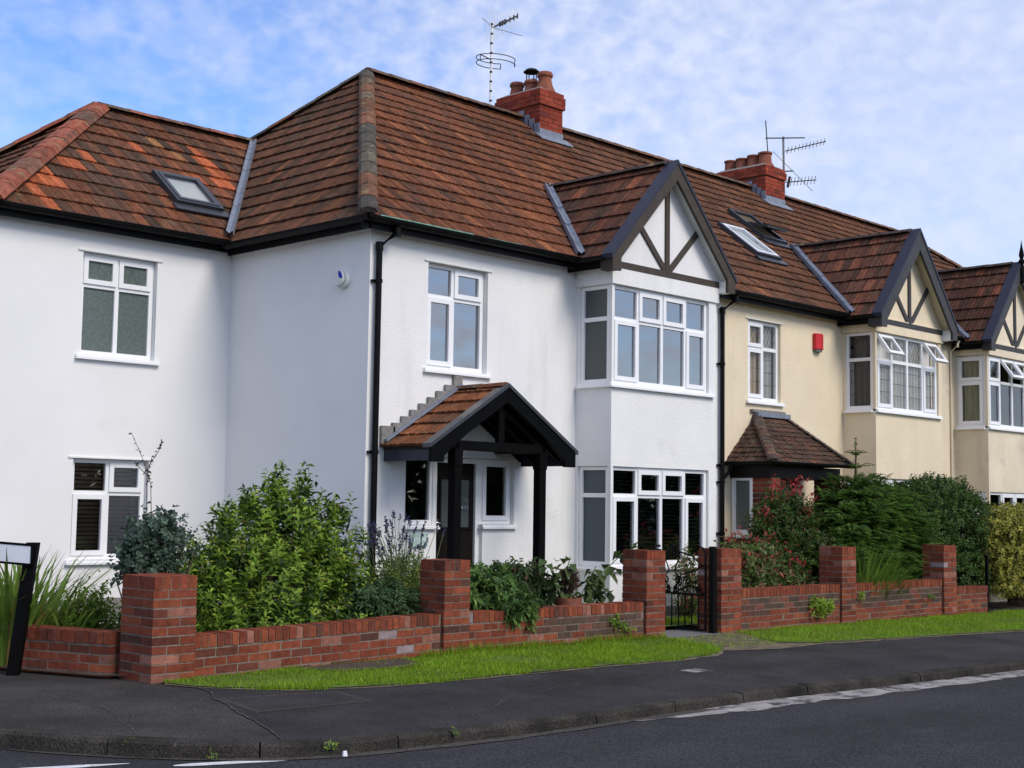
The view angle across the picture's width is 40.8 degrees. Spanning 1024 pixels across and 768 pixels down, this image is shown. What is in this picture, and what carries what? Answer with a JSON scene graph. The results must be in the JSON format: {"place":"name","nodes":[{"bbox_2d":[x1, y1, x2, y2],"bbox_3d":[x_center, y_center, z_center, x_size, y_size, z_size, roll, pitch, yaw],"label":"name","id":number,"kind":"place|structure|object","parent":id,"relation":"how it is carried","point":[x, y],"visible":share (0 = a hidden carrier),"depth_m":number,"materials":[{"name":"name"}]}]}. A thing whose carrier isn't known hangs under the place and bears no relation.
{"place":"outdoors","nodes":[
{"label":"outdoors","id":0,"kind":"place"},
{"bbox_2d":[0,619,197,675],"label":"garden soil","id":1,"kind":"structure","parent":0,"point":[84,673],"depth_m":11.61,"materials":[{"name":"brown soil"}]},
{"bbox_2d":[0,547,121,665],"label":"strap plant","id":2,"kind":"object","parent":1,"relation":"on","point":[44,612],"visible":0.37,"depth_m":12.22,"materials":[{"name":"green plant"}]},
{"bbox_2d":[50,570,121,629],"bbox_3d":[-3.825,2.150,12.688,0.640,0.838,0.930,-2,-6,29],"label":"garden weed","id":3,"kind":"object","parent":1,"relation":"on","point":[100,610],"visible":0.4,"depth_m":12.70,"materials":[{"name":"green plant"}]},
{"bbox_2d":[106,432,202,598],"bbox_3d":[-3.183,1.483,12.233,0.734,2.067,0.832,-4,-7,44],"label":"shrub","id":4,"kind":"object","parent":1,"relation":"on","point":[150,543],"visible":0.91,"depth_m":12.11,"materials":[{"name":"green plant"}]},
{"bbox_2d":[118,460,393,632],"bbox_3d":[-2.276,1.741,13.173,1.576,2.045,3.060,-4,-7,44],"label":"shrub","id":5,"kind":"object","parent":1,"relation":"on","point":[313,581],"visible":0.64,"depth_m":13.08,"materials":[{"name":"green plant"}]},
{"bbox_2d":[333,573,422,619],"bbox_3d":[-1.226,2.265,13.666,0.732,0.762,1.242,-4,-7,44],"label":"perennial","id":6,"kind":"object","parent":1,"relation":"on","point":[383,598],"visible":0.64,"depth_m":13.44,"materials":[{"name":"green plant"}]},
{"bbox_2d":[352,510,446,608],"bbox_3d":[-1.028,2.007,14.296,0.960,1.390,1.276,-4,-7,44],"label":"lavender","id":7,"kind":"object","parent":1,"relation":"on","point":[407,577],"visible":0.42,"depth_m":14.28,"materials":[{"name":"green plant"}]},
{"bbox_2d":[469,560,546,632],"bbox_3d":[-0.161,2.293,14.508,0.974,0.880,1.107,-4,-7,44],"label":"perennial","id":8,"kind":"object","parent":1,"relation":"on","point":[502,592],"visible":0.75,"depth_m":14.31,"materials":[{"name":"green plant"}]},
{"bbox_2d":[496,556,562,605],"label":"perennial","id":9,"kind":"object","parent":1,"relation":"on","point":[521,572],"visible":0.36,"depth_m":15.42,"materials":[{"name":"green plant"}]},
{"bbox_2d":[555,566,581,605],"bbox_3d":[0.642,2.445,15.614,0.310,0.773,0.310,-4,-7,44],"label":"flower pot","id":10,"kind":"object","parent":1,"relation":"on","point":[571,588],"visible":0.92,"depth_m":15.56,"materials":[{"name":"ceramic"}]},
{"bbox_2d":[538,542,637,603],"bbox_3d":[0.851,2.325,15.822,1.740,1.017,0.321,5,-7,-43],"label":"shrub","id":11,"kind":"object","parent":1,"relation":"on","point":[593,581],"visible":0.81,"depth_m":15.85,"materials":[{"name":"green plant"}]},
{"bbox_2d":[0,624,697,742],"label":"pavement","id":12,"kind":"structure","parent":0,"point":[26,701],"depth_m":9.95,"materials":[{"name":"grey asphalt"}]},
{"bbox_2d":[0,541,39,675],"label":"street sign","id":13,"kind":"object","parent":12,"relation":"on","point":[25,555],"visible":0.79,"depth_m":11.67,"materials":[{"name":"black metal"}]},
{"bbox_2d":[218,691,373,712],"bbox_3d":[-1.633,2.425,10.511,1.029,0.039,0.692,4,-6,-36],"label":"tarmac patch","id":14,"kind":"object","parent":12,"relation":"on","point":[266,703],"visible":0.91,"depth_m":10.49,"materials":[{"name":"grey asphalt"}]},
{"bbox_2d":[0,549,665,683],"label":"garden wall","id":15,"kind":"structure","parent":12,"relation":"on","point":[156,638],"depth_m":12.39,"materials":[{"name":"red brick"}]},
{"bbox_2d":[608,613,630,634],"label":"wall weed","id":16,"kind":"object","parent":15,"relation":"attached to","point":[614,621],"depth_m":15.38,"materials":[{"name":"green plant"}]},
{"bbox_2d":[620,624,637,637],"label":"wall weed","id":17,"kind":"object","parent":15,"relation":"attached to","point":[634,628],"depth_m":15.51,"materials":[{"name":"green plant"}]},
{"bbox_2d":[0,67,738,622],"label":"terraced house","id":18,"kind":"structure","parent":12,"relation":"on","point":[508,343],"depth_m":17.12,"materials":[{"name":"paint"}]},
{"bbox_2d":[64,456,154,564],"bbox_3d":[-4.785,1.496,16.285,0.240,1.249,1.120,-4,-7,44],"label":"window","id":19,"kind":"structure","parent":18,"relation":"in","point":[100,554],"depth_m":16.28,"materials":[{"name":"white plastic"}]},
{"bbox_2d":[75,248,162,365],"bbox_3d":[-4.718,-0.902,16.489,0.189,1.294,1.120,-4,-7,44],"label":"window","id":20,"kind":"structure","parent":18,"relation":"in","point":[117,302],"depth_m":16.51,"materials":[{"name":"white plastic"}]},
{"bbox_2d":[332,270,349,287],"bbox_3d":[-1.984,-1.213,15.965,0.203,0.200,0.114,-4,-7,44],"label":"alarm box","id":21,"kind":"object","parent":18,"relation":"attached to","point":[340,279],"visible":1,"depth_m":15.92,"materials":[{"name":"white plastic"}]},
{"bbox_2d":[410,533,427,546],"bbox_3d":[-1.085,1.812,16.008,0.032,0.160,0.270,-4,-7,44],"label":"house plaque","id":22,"kind":"object","parent":18,"relation":"attached to","point":[417,539],"visible":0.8,"depth_m":15.99,"materials":[{"name":"white glass"}]},
{"bbox_2d":[403,460,439,528],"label":"window","id":23,"kind":"structure","parent":18,"relation":"in","point":[429,465],"depth_m":16.27,"materials":[{"name":"white plastic"}]},
{"bbox_2d":[436,462,473,561],"bbox_3d":[-0.695,1.936,16.544,0.119,1.968,0.639,-4,-7,44],"label":"door","id":24,"kind":"structure","parent":18,"relation":"in","point":[467,487],"depth_m":16.63,"materials":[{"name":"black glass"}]},
{"bbox_2d":[423,259,492,378],"bbox_3d":[-0.698,-0.768,16.710,0.235,1.344,1.130,-4,-7,44],"label":"window","id":25,"kind":"structure","parent":18,"relation":"in","point":[448,366],"depth_m":16.75,"materials":[{"name":"white plastic"}]},
{"bbox_2d":[477,459,517,528],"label":"window","id":26,"kind":"structure","parent":18,"relation":"in","point":[485,522],"depth_m":17.02,"materials":[{"name":"white plastic"}]},
{"bbox_2d":[476,7,521,104],"bbox_3d":[-0.207,-5.461,23.250,0.673,2.074,0.867,-4,-7,44],"label":"tv aerial","id":27,"kind":"object","parent":18,"relation":"attached to","point":[503,22],"visible":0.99,"depth_m":23.25,"materials":[{"name":"metal"}]},
{"bbox_2d":[576,466,607,570],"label":"window","id":28,"kind":"structure","parent":18,"relation":"in","point":[593,481],"depth_m":17.86,"materials":[{"name":"white plastic"}]},
{"bbox_2d":[576,285,608,388],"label":"window","id":29,"kind":"structure","parent":18,"relation":"in","point":[594,363],"depth_m":18.06,"materials":[{"name":"white plastic"}]},
{"bbox_2d":[601,467,705,571],"bbox_3d":[1.965,1.799,18.386,0.213,1.335,2.266,-4,-7,44],"label":"window","id":30,"kind":"structure","parent":18,"relation":"in","point":[660,493],"depth_m":18.42,"materials":[{"name":"white plastic"}]},
{"bbox_2d":[603,285,715,397],"bbox_3d":[2.005,-0.550,18.583,0.197,1.340,2.266,-4,-7,44],"label":"window","id":31,"kind":"structure","parent":18,"relation":"in","point":[683,381],"depth_m":18.87,"materials":[{"name":"white plastic"}]},
{"bbox_2d":[685,473,699,554],"bbox_3d":[2.579,1.867,19.384,0.505,1.280,0.060,-4,-7,44],"label":"window blind","id":32,"kind":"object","parent":18,"relation":"in","point":[686,477],"depth_m":19.41,"materials":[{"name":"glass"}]},
{"bbox_2d":[686,305,700,384],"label":"window","id":33,"kind":"structure","parent":18,"relation":"in","point":[699,306],"depth_m":19.57,"materials":[{"name":"white plastic"}]},
{"bbox_2d":[555,127,958,548],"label":"terraced house","id":34,"kind":"structure","parent":12,"relation":"on","point":[875,309],"depth_m":22.89,"materials":[{"name":"paint"}]},
{"bbox_2d":[729,478,752,537],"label":"window","id":35,"kind":"structure","parent":34,"relation":"in","point":[742,488],"depth_m":20.42,"materials":[{"name":"white plastic"}]},
{"bbox_2d":[745,317,785,406],"bbox_3d":[3.865,-0.329,21.403,0.243,1.319,1.030,-4,-7,44],"label":"window","id":36,"kind":"structure","parent":34,"relation":"in","point":[759,333],"depth_m":21.42,"materials":[{"name":"white plastic"}]},
{"bbox_2d":[813,333,822,352],"bbox_3d":[4.994,-0.669,22.422,0.101,0.295,0.220,-4,-7,44],"label":"alarm box","id":37,"kind":"object","parent":34,"relation":"attached to","point":[817,342],"visible":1,"depth_m":22.36,"materials":[{"name":"red plastic"}]},
{"bbox_2d":[844,332,872,412],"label":"window","id":38,"kind":"structure","parent":34,"relation":"in","point":[859,376],"depth_m":22.92,"materials":[{"name":"white plastic"}]},
{"bbox_2d":[882,479,935,547],"bbox_3d":[6.642,2.206,23.236,0.128,1.175,2.110,-4,-7,44],"label":"window","id":39,"kind":"structure","parent":34,"relation":"in","point":[889,480],"depth_m":23.00,"materials":[{"name":"white plastic"}]},
{"bbox_2d":[873,332,948,418],"bbox_3d":[6.761,-0.123,23.355,0.364,1.330,2.236,-4,-7,44],"label":"window","id":40,"kind":"structure","parent":34,"relation":"in","point":[904,369],"depth_m":23.44,"materials":[{"name":"white plastic"}]},
{"bbox_2d":[697,545,987,633],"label":"garden wall","id":41,"kind":"structure","parent":12,"relation":"on","point":[744,609],"depth_m":18.90,"materials":[{"name":"red brick"}]},
{"bbox_2d":[806,595,836,618],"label":"wall weed","id":42,"kind":"object","parent":41,"relation":"attached to","point":[823,604],"depth_m":18.35,"materials":[{"name":"green plant"}]},
{"bbox_2d":[857,591,865,600],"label":"wall weed","id":43,"kind":"object","parent":41,"relation":"attached to","point":[861,594],"depth_m":19.16,"materials":[{"name":"green plant"}]},
{"bbox_2d":[780,195,1023,601],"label":"terraced house","id":44,"kind":"structure","parent":12,"relation":"on","point":[982,381],"depth_m":25.88,"materials":[{"name":"paint"}]},
{"bbox_2d":[765,120,825,190],"bbox_3d":[5.968,-4.572,29.682,2.061,1.790,0.452,5,-6,-40],"label":"tv aerial","id":45,"kind":"object","parent":44,"relation":"attached to","point":[783,159],"visible":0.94,"depth_m":29.57,"materials":[{"name":"metal"}]},
{"bbox_2d":[955,355,985,429],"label":"window","id":46,"kind":"structure","parent":44,"relation":"in","point":[970,369],"depth_m":25.69,"materials":[{"name":"white plastic"}]},
{"bbox_2d":[962,492,986,534],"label":"window","id":47,"kind":"structure","parent":44,"relation":"in","point":[984,493],"depth_m":25.32,"materials":[{"name":"white plastic"}]},
{"bbox_2d":[985,356,1023,432],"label":"window","id":48,"kind":"structure","parent":44,"relation":"in","point":[993,425],"depth_m":25.85,"materials":[{"name":"white plastic"}]},
{"bbox_2d":[990,492,1023,545],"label":"window","id":49,"kind":"structure","parent":44,"relation":"in","point":[1013,496],"depth_m":25.90,"materials":[{"name":"white plastic"}]},
{"bbox_2d":[1008,366,1020,426],"bbox_3d":[10.085,0.297,27.227,0.550,1.315,0.060,-4,-7,44],"label":"curtain","id":50,"kind":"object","parent":44,"relation":"in","point":[1016,391],"depth_m":27.31,"materials":[{"name":"white fabric"}]},
{"bbox_2d":[163,636,721,690],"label":"verge","id":51,"kind":"structure","parent":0,"point":[382,683],"depth_m":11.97,"materials":[{"name":"green plant"}]},
{"bbox_2d":[300,658,423,670],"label":"bare soil","id":52,"kind":"structure","parent":51,"relation":"on","point":[370,664],"depth_m":12.52,"materials":[{"name":"brown soil"}]},
{"bbox_2d":[417,631,668,657],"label":"grass","id":53,"kind":"structure","parent":51,"relation":"on","point":[532,644],"depth_m":14.30,"materials":[{"name":"green plant"}]},
{"bbox_2d":[0,676,1023,767],"bbox_3d":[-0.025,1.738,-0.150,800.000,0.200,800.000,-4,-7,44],"label":"road","id":54,"kind":"structure","parent":0,"point":[977,725],"depth_m":9.59,"materials":[{"name":"grey asphalt"}]},
{"bbox_2d":[30,760,284,767],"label":"road marking","id":55,"kind":"object","parent":54,"relation":"on","point":[188,764],"visible":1,"depth_m":8.52,"materials":[{"name":"paint"}]},
{"bbox_2d":[7,708,721,760],"bbox_3d":[-1.026,2.457,9.582,6.216,0.001,1.432,2,-5,-18],"label":"gutter grit","id":56,"kind":"object","parent":54,"relation":"on","point":[491,739],"visible":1,"depth_m":9.27,"materials":[{"name":"grey gravel"}]},
{"bbox_2d":[0,659,1023,758],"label":"kerb","id":57,"kind":"structure","parent":54,"relation":"on","point":[33,739],"depth_m":9.31,"materials":[{"name":"concrete"}]},
{"bbox_2d":[205,747,217,758],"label":"kerb weed","id":58,"kind":"object","parent":57,"relation":"on","point":[212,757],"visible":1,"depth_m":8.68,"materials":[{"name":"green plant"}]},
{"bbox_2d":[324,738,338,749],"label":"kerb weed","id":59,"kind":"object","parent":57,"relation":"on","point":[334,743],"visible":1,"depth_m":8.88,"materials":[{"name":"green plant"}]},
{"bbox_2d":[450,726,460,737],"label":"kerb weed","id":60,"kind":"object","parent":57,"relation":"on","point":[455,732],"visible":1,"depth_m":9.41,"materials":[{"name":"green plant"}]},
{"bbox_2d":[636,670,1023,720],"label":"road channel","id":61,"kind":"object","parent":54,"relation":"on","point":[771,703],"visible":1,"depth_m":12.24,"materials":[{"name":"concrete"}]},
{"bbox_2d":[0,0,1023,266],"label":"sky","id":62,"kind":"structure","parent":0,"point":[917,106],"materials":[{"name":"blue"}]},
{"bbox_2d":[204,631,1023,739],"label":"pavement","id":63,"kind":"structure","parent":0,"point":[734,670],"depth_m":11.78,"materials":[{"name":"grey asphalt"}]},
{"bbox_2d":[166,650,723,690],"bbox_3d":[-0.037,2.659,13.066,1.513,0.055,6.659,-4,-7,44],"label":"verge edge","id":64,"kind":"object","parent":63,"relation":"on","point":[689,658],"visible":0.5,"depth_m":11.98,"materials":[{"name":"grey concrete"}]},
{"bbox_2d":[41,642,1023,739],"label":"pavement crack","id":65,"kind":"object","parent":63,"relation":"on","point":[413,694],"visible":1,"depth_m":10.61,"materials":[{"name":"black asphalt"}]},
{"bbox_2d":[681,668,713,672],"bbox_3d":[1.728,2.734,13.016,0.230,0.062,0.290,-4,-7,44],"label":"stop tap cover","id":66,"kind":"object","parent":63,"relation":"on","point":[694,670],"visible":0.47,"depth_m":12.99,"materials":[{"name":"metal"}]},
{"bbox_2d":[678,630,1023,649],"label":"verge edge","id":67,"kind":"object","parent":63,"relation":"on","point":[775,645],"visible":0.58,"depth_m":16.02,"materials":[{"name":"grey concrete"}]},
{"bbox_2d":[677,631,776,648],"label":"grass","id":68,"kind":"structure","parent":67,"relation":"on","point":[723,644],"depth_m":15.88,"materials":[{"name":"green plant"}]},
{"bbox_2d":[649,544,660,549],"bbox_3d":[1.673,1.906,16.071,0.060,0.072,0.171,-4,-7,44],"label":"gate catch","id":69,"kind":"object","parent":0,"point":[656,545],"visible":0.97,"depth_m":16.06,"materials":[{"name":"metal"}]},
{"bbox_2d":[665,613,697,625],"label":"garden lawn","id":70,"kind":"structure","parent":0,"point":[681,624],"depth_m":17.42,"materials":[{"name":"green plant"}]},
{"bbox_2d":[665,542,697,624],"bbox_3d":[2.291,2.641,18.100,0.716,1.116,0.585,3,-5,-19],"label":"photinia","id":71,"kind":"object","parent":70,"relation":"on","point":[683,562],"visible":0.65,"depth_m":18.04,"materials":[{"name":"green plant"}]},
{"bbox_2d":[713,523,817,587],"bbox_3d":[3.359,2.557,18.749,1.030,1.343,2.272,-4,-7,44],"label":"photinia","id":72,"kind":"object","parent":70,"relation":"on","point":[759,570],"visible":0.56,"depth_m":18.59,"materials":[{"name":"green plant"}]},
{"bbox_2d":[741,473,829,583],"bbox_3d":[3.948,2.302,19.736,0.802,2.040,1.910,-4,-7,44],"label":"photinia","id":73,"kind":"object","parent":70,"relation":"on","point":[780,518],"visible":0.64,"depth_m":19.52,"materials":[{"name":"green plant"}]},
{"bbox_2d":[809,528,838,581],"bbox_3d":[4.569,2.720,20.018,0.525,1.268,0.764,-4,-7,44],"label":"spirea","id":74,"kind":"object","parent":70,"relation":"on","point":[825,542],"visible":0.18,"depth_m":19.88,"materials":[{"name":"green plant"}]},
{"bbox_2d":[803,437,947,583],"bbox_3d":[5.292,2.143,20.936,1.736,2.751,3.842,-4,-7,44],"label":"yew","id":75,"kind":"object","parent":70,"relation":"on","point":[857,509],"visible":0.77,"depth_m":20.78,"materials":[{"name":"green plant"}]},
{"bbox_2d":[665,629,721,637],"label":"garden path","id":76,"kind":"structure","parent":0,"point":[680,633],"depth_m":16.65,"materials":[{"name":"grey concrete"}]},
{"bbox_2d":[664,544,716,632],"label":"garden gate","id":77,"kind":"structure","parent":76,"relation":"on","point":[712,585],"depth_m":16.88,"materials":[{"name":"metal"}]},
{"bbox_2d":[736,608,1023,642],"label":"verge","id":78,"kind":"structure","parent":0,"point":[913,635],"depth_m":17.78,"materials":[{"name":"green plant"}]},
{"bbox_2d":[989,601,1023,611],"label":"driveway","id":79,"kind":"structure","parent":0,"point":[997,606],"depth_m":23.76,"materials":[{"name":"grey asphalt"}]},
{"bbox_2d":[892,471,1000,589],"bbox_3d":[7.086,2.590,22.847,1.580,2.288,3.122,-4,-7,44],"label":"laurel","id":80,"kind":"object","parent":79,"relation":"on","point":[961,500],"visible":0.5,"depth_m":22.58,"materials":[{"name":"green plant"}]},
{"bbox_2d":[984,556,989,611],"bbox_3d":[7.615,3.265,22.081,0.059,1.015,0.059,-4,-7,44],"label":"fence post","id":81,"kind":"object","parent":79,"relation":"on","point":[986,570],"visible":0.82,"depth_m":22.08,"materials":[{"name":"metal"}]},
{"bbox_2d":[970,501,1023,603],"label":"hedge","id":82,"kind":"object","parent":79,"relation":"on","point":[1008,532],"visible":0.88,"depth_m":23.00,"materials":[{"name":"yellow plant"}]},
{"bbox_2d":[1010,573,1023,606],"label":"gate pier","id":83,"kind":"structure","parent":79,"relation":"on","point":[1017,601],"depth_m":23.90,"materials":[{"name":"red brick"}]},
{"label":"garden soil","id":84,"kind":"structure","parent":0,"visible":0},
{"bbox_2d":[805,537,926,599],"bbox_3d":[5.057,2.788,20.077,2.244,1.146,2.683,-4,-7,44],"label":"strap plant","id":85,"kind":"object","parent":84,"relation":"on","point":[878,575],"visible":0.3,"depth_m":19.78,"materials":[{"name":"green plant"}]}
]}

